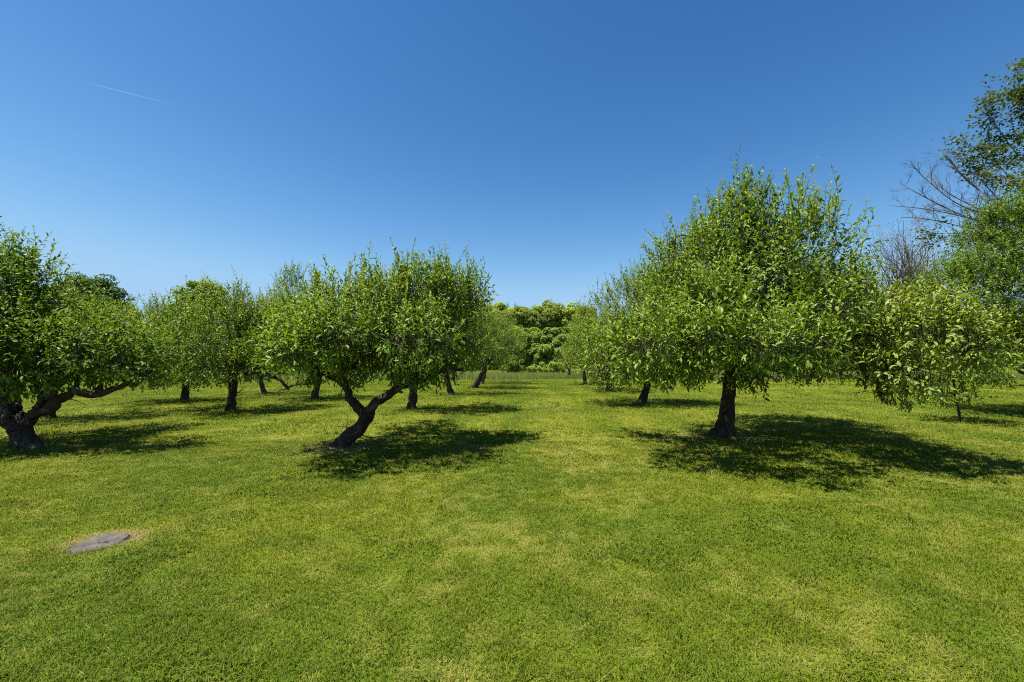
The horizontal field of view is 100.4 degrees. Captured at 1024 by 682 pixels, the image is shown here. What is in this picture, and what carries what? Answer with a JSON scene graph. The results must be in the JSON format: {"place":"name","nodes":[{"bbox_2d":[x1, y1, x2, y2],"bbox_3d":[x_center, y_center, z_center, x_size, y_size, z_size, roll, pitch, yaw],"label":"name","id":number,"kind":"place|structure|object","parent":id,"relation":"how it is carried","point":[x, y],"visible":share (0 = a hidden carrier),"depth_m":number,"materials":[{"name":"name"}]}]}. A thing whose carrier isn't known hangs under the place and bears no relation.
{"place":"outdoors","nodes":[
{"label":"outdoors","id":0,"kind":"place"},
{"bbox_2d":[0,366,1023,681],"bbox_3d":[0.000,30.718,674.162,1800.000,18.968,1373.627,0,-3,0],"label":"ground","id":1,"kind":"structure","parent":0,"point":[840,650],"depth_m":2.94,"materials":[{"name":"green plant"}]},
{"bbox_2d":[35,271,135,319],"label":"maple tree","id":2,"kind":"object","parent":1,"relation":"on","point":[120,295],"visible":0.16,"depth_m":47.83,"materials":[{"name":"green plant"}]},
{"bbox_2d":[4,282,167,418],"bbox_3d":[-11.351,0.314,10.867,3.595,3.825,4.665,1,-3,-13],"label":"apple tree","id":3,"kind":"object","parent":1,"relation":"on","point":[46,397],"visible":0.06,"depth_m":10.92,"materials":[{"name":"green plant"}]},
{"bbox_2d":[61,533,130,553],"bbox_3d":[-3.028,1.503,3.117,0.323,0.082,0.345,0,-3,0],"label":"flat stone","id":4,"kind":"object","parent":1,"relation":"on","point":[104,540],"visible":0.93,"depth_m":3.13,"materials":[{"name":"stone"}]},
{"bbox_2d":[0,216,191,449],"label":"apple tree","id":5,"kind":"object","parent":1,"relation":"on","point":[87,345],"visible":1,"depth_m":6.70,"materials":[{"name":"green plant"}]},
{"bbox_2d":[114,290,240,400],"bbox_3d":[-12.504,0.146,15.067,4.638,4.114,5.001,0,-3,0],"label":"apple tree","id":6,"kind":"object","parent":1,"relation":"on","point":[185,394],"visible":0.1,"depth_m":14.79,"materials":[{"name":"green plant"}]},
{"bbox_2d":[164,277,231,326],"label":"ash tree","id":7,"kind":"object","parent":1,"relation":"on","point":[196,285],"visible":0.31,"depth_m":49.22,"materials":[{"name":"green plant"}]},
{"bbox_2d":[130,265,294,411],"bbox_3d":[-8.439,0.003,12.275,4.906,4.157,5.500,0,-3,0],"label":"apple tree","id":8,"kind":"object","parent":1,"relation":"on","point":[243,319],"visible":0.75,"depth_m":11.51,"materials":[{"name":"green plant"}]},
{"bbox_2d":[212,298,267,393],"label":"apple tree","id":9,"kind":"object","parent":1,"relation":"on","point":[261,385],"visible":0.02,"depth_m":19.23,"materials":[{"name":"green plant"}]},
{"bbox_2d":[250,260,334,398],"bbox_3d":[-8.449,-0.505,16.927,4.456,5.799,4.451,-2,-4,35],"label":"apple tree","id":10,"kind":"object","parent":1,"relation":"on","point":[314,394],"visible":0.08,"depth_m":16.68,"materials":[{"name":"green plant"}]},
{"bbox_2d":[246,237,498,447],"bbox_3d":[-2.152,-0.004,7.196,3.895,3.781,5.439,0,-3,0],"label":"apple tree","id":11,"kind":"object","parent":1,"relation":"on","point":[309,338],"visible":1,"depth_m":6.31,"materials":[{"name":"green plant"}]},
{"bbox_2d":[376,271,505,408],"bbox_3d":[-2.338,-0.029,12.819,4.306,4.322,4.568,-3,-4,42],"label":"apple tree","id":12,"kind":"object","parent":1,"relation":"on","point":[412,399],"visible":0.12,"depth_m":12.39,"materials":[{"name":"green plant"}]},
{"bbox_2d":[436,297,502,394],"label":"apple tree","id":13,"kind":"object","parent":1,"relation":"on","point":[450,390],"visible":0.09,"depth_m":19.25,"materials":[{"name":"green plant"}]},
{"bbox_2d":[460,302,529,387],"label":"apple tree","id":14,"kind":"object","parent":1,"relation":"on","point":[478,380],"visible":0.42,"depth_m":24.65,"materials":[{"name":"green plant"}]},
{"bbox_2d":[481,302,519,334],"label":"woodland tree","id":15,"kind":"object","parent":1,"relation":"on","point":[514,313],"visible":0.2,"depth_m":88.69,"materials":[{"name":"green plant"}]},
{"bbox_2d":[479,312,527,383],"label":"apple tree","id":16,"kind":"object","parent":1,"relation":"on","point":[484,375],"visible":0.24,"depth_m":30.55,"materials":[{"name":"green plant"}]},
{"bbox_2d":[488,326,533,368],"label":"woodland tree","id":17,"kind":"object","parent":1,"relation":"on","point":[526,357],"visible":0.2,"depth_m":71.11,"materials":[{"name":"green plant"}]},
{"bbox_2d":[501,358,525,371],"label":"shrub","id":18,"kind":"object","parent":1,"relation":"on","point":[519,367],"visible":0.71,"depth_m":65.29,"materials":[{"name":"green plant"}]},
{"bbox_2d":[4,368,1023,379],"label":"tall grass","id":19,"kind":"structure","parent":1,"relation":"on","point":[499,375],"depth_m":42.07,"materials":[{"name":"green plant"}]},
{"bbox_2d":[5,314,1023,370],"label":"woods","id":20,"kind":"object","parent":1,"relation":"on","point":[1021,365],"depth_m":83.08,"materials":[{"name":"green plant"}]},
{"bbox_2d":[512,306,548,330],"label":"woodland tree","id":21,"kind":"object","parent":1,"relation":"on","point":[528,318],"visible":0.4,"depth_m":90.11,"materials":[{"name":"green plant"}]},
{"bbox_2d":[523,327,545,366],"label":"woodland tree","id":22,"kind":"object","parent":1,"relation":"on","point":[534,336],"visible":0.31,"depth_m":71.44,"materials":[{"name":"green plant"}]},
{"bbox_2d":[526,361,547,371],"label":"shrub","id":23,"kind":"object","parent":1,"relation":"on","point":[542,367],"visible":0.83,"depth_m":65.97,"materials":[{"name":"green plant"}]},
{"bbox_2d":[530,299,572,327],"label":"woodland tree","id":24,"kind":"object","parent":1,"relation":"on","point":[550,312],"visible":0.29,"depth_m":92.81,"materials":[{"name":"green plant"}]},
{"bbox_2d":[532,327,575,372],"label":"woodland tree","id":25,"kind":"object","parent":1,"relation":"on","point":[551,339],"visible":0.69,"depth_m":69.27,"materials":[{"name":"green plant"}]},
{"bbox_2d":[546,360,565,372],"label":"shrub","id":26,"kind":"object","parent":1,"relation":"on","point":[552,366],"visible":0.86,"depth_m":65.29,"materials":[{"name":"green plant"}]},
{"bbox_2d":[553,340,581,374],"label":"apple tree","id":27,"kind":"object","parent":1,"relation":"on","point":[569,370],"visible":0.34,"depth_m":45.18,"materials":[{"name":"green plant"}]},
{"bbox_2d":[558,316,591,384],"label":"apple tree","id":28,"kind":"object","parent":1,"relation":"on","point":[568,353],"visible":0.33,"depth_m":28.84,"materials":[{"name":"green plant"}]},
{"bbox_2d":[558,301,597,337],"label":"woodland tree","id":29,"kind":"object","parent":1,"relation":"on","point":[569,310],"visible":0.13,"depth_m":92.07,"materials":[{"name":"green plant"}]},
{"bbox_2d":[565,291,628,390],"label":"apple tree","id":30,"kind":"object","parent":1,"relation":"on","point":[581,313],"visible":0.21,"depth_m":21.68,"materials":[{"name":"green plant"}]},
{"bbox_2d":[565,250,715,403],"bbox_3d":[4.376,-0.417,14.758,5.317,5.420,5.849,0,-3,0],"label":"apple tree","id":31,"kind":"object","parent":1,"relation":"on","point":[634,299],"visible":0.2,"depth_m":14.41,"materials":[{"name":"green plant"}]},
{"bbox_2d":[576,143,1023,437],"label":"apple tree","id":32,"kind":"object","parent":1,"relation":"on","point":[726,317],"visible":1,"depth_m":5.80,"materials":[{"name":"green plant"}]},
{"bbox_2d":[825,343,883,375],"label":"apple tree","id":33,"kind":"object","parent":1,"relation":"on","point":[844,366],"visible":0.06,"depth_m":41.65,"materials":[{"name":"green plant"}]},
{"bbox_2d":[846,196,978,379],"bbox_3d":[31.162,-4.433,32.919,11.360,15.533,8.334,1,-3,-19],"label":"bare tree","id":34,"kind":"object","parent":1,"relation":"on","point":[908,270],"visible":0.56,"depth_m":32.85,"materials":[{"name":"plant"}]},
{"bbox_2d":[889,58,1023,252],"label":"maple tree","id":35,"kind":"object","parent":1,"relation":"on","point":[1012,94],"visible":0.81,"depth_m":25.97,"materials":[{"name":"green plant"}]},
{"bbox_2d":[900,328,1023,421],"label":"young apple tree","id":36,"kind":"object","parent":1,"relation":"on","point":[973,379],"visible":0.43,"depth_m":10.06,"materials":[{"name":"green plant"}]},
{"bbox_2d":[901,177,1023,374],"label":"apple tree","id":37,"kind":"object","parent":1,"relation":"on","point":[1010,266],"visible":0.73,"depth_m":11.73,"materials":[{"name":"green plant"}]},
{"bbox_2d":[0,0,1023,327],"label":"sky","id":38,"kind":"structure","parent":0,"point":[158,143],"materials":[{"name":"blue"}]}
]}

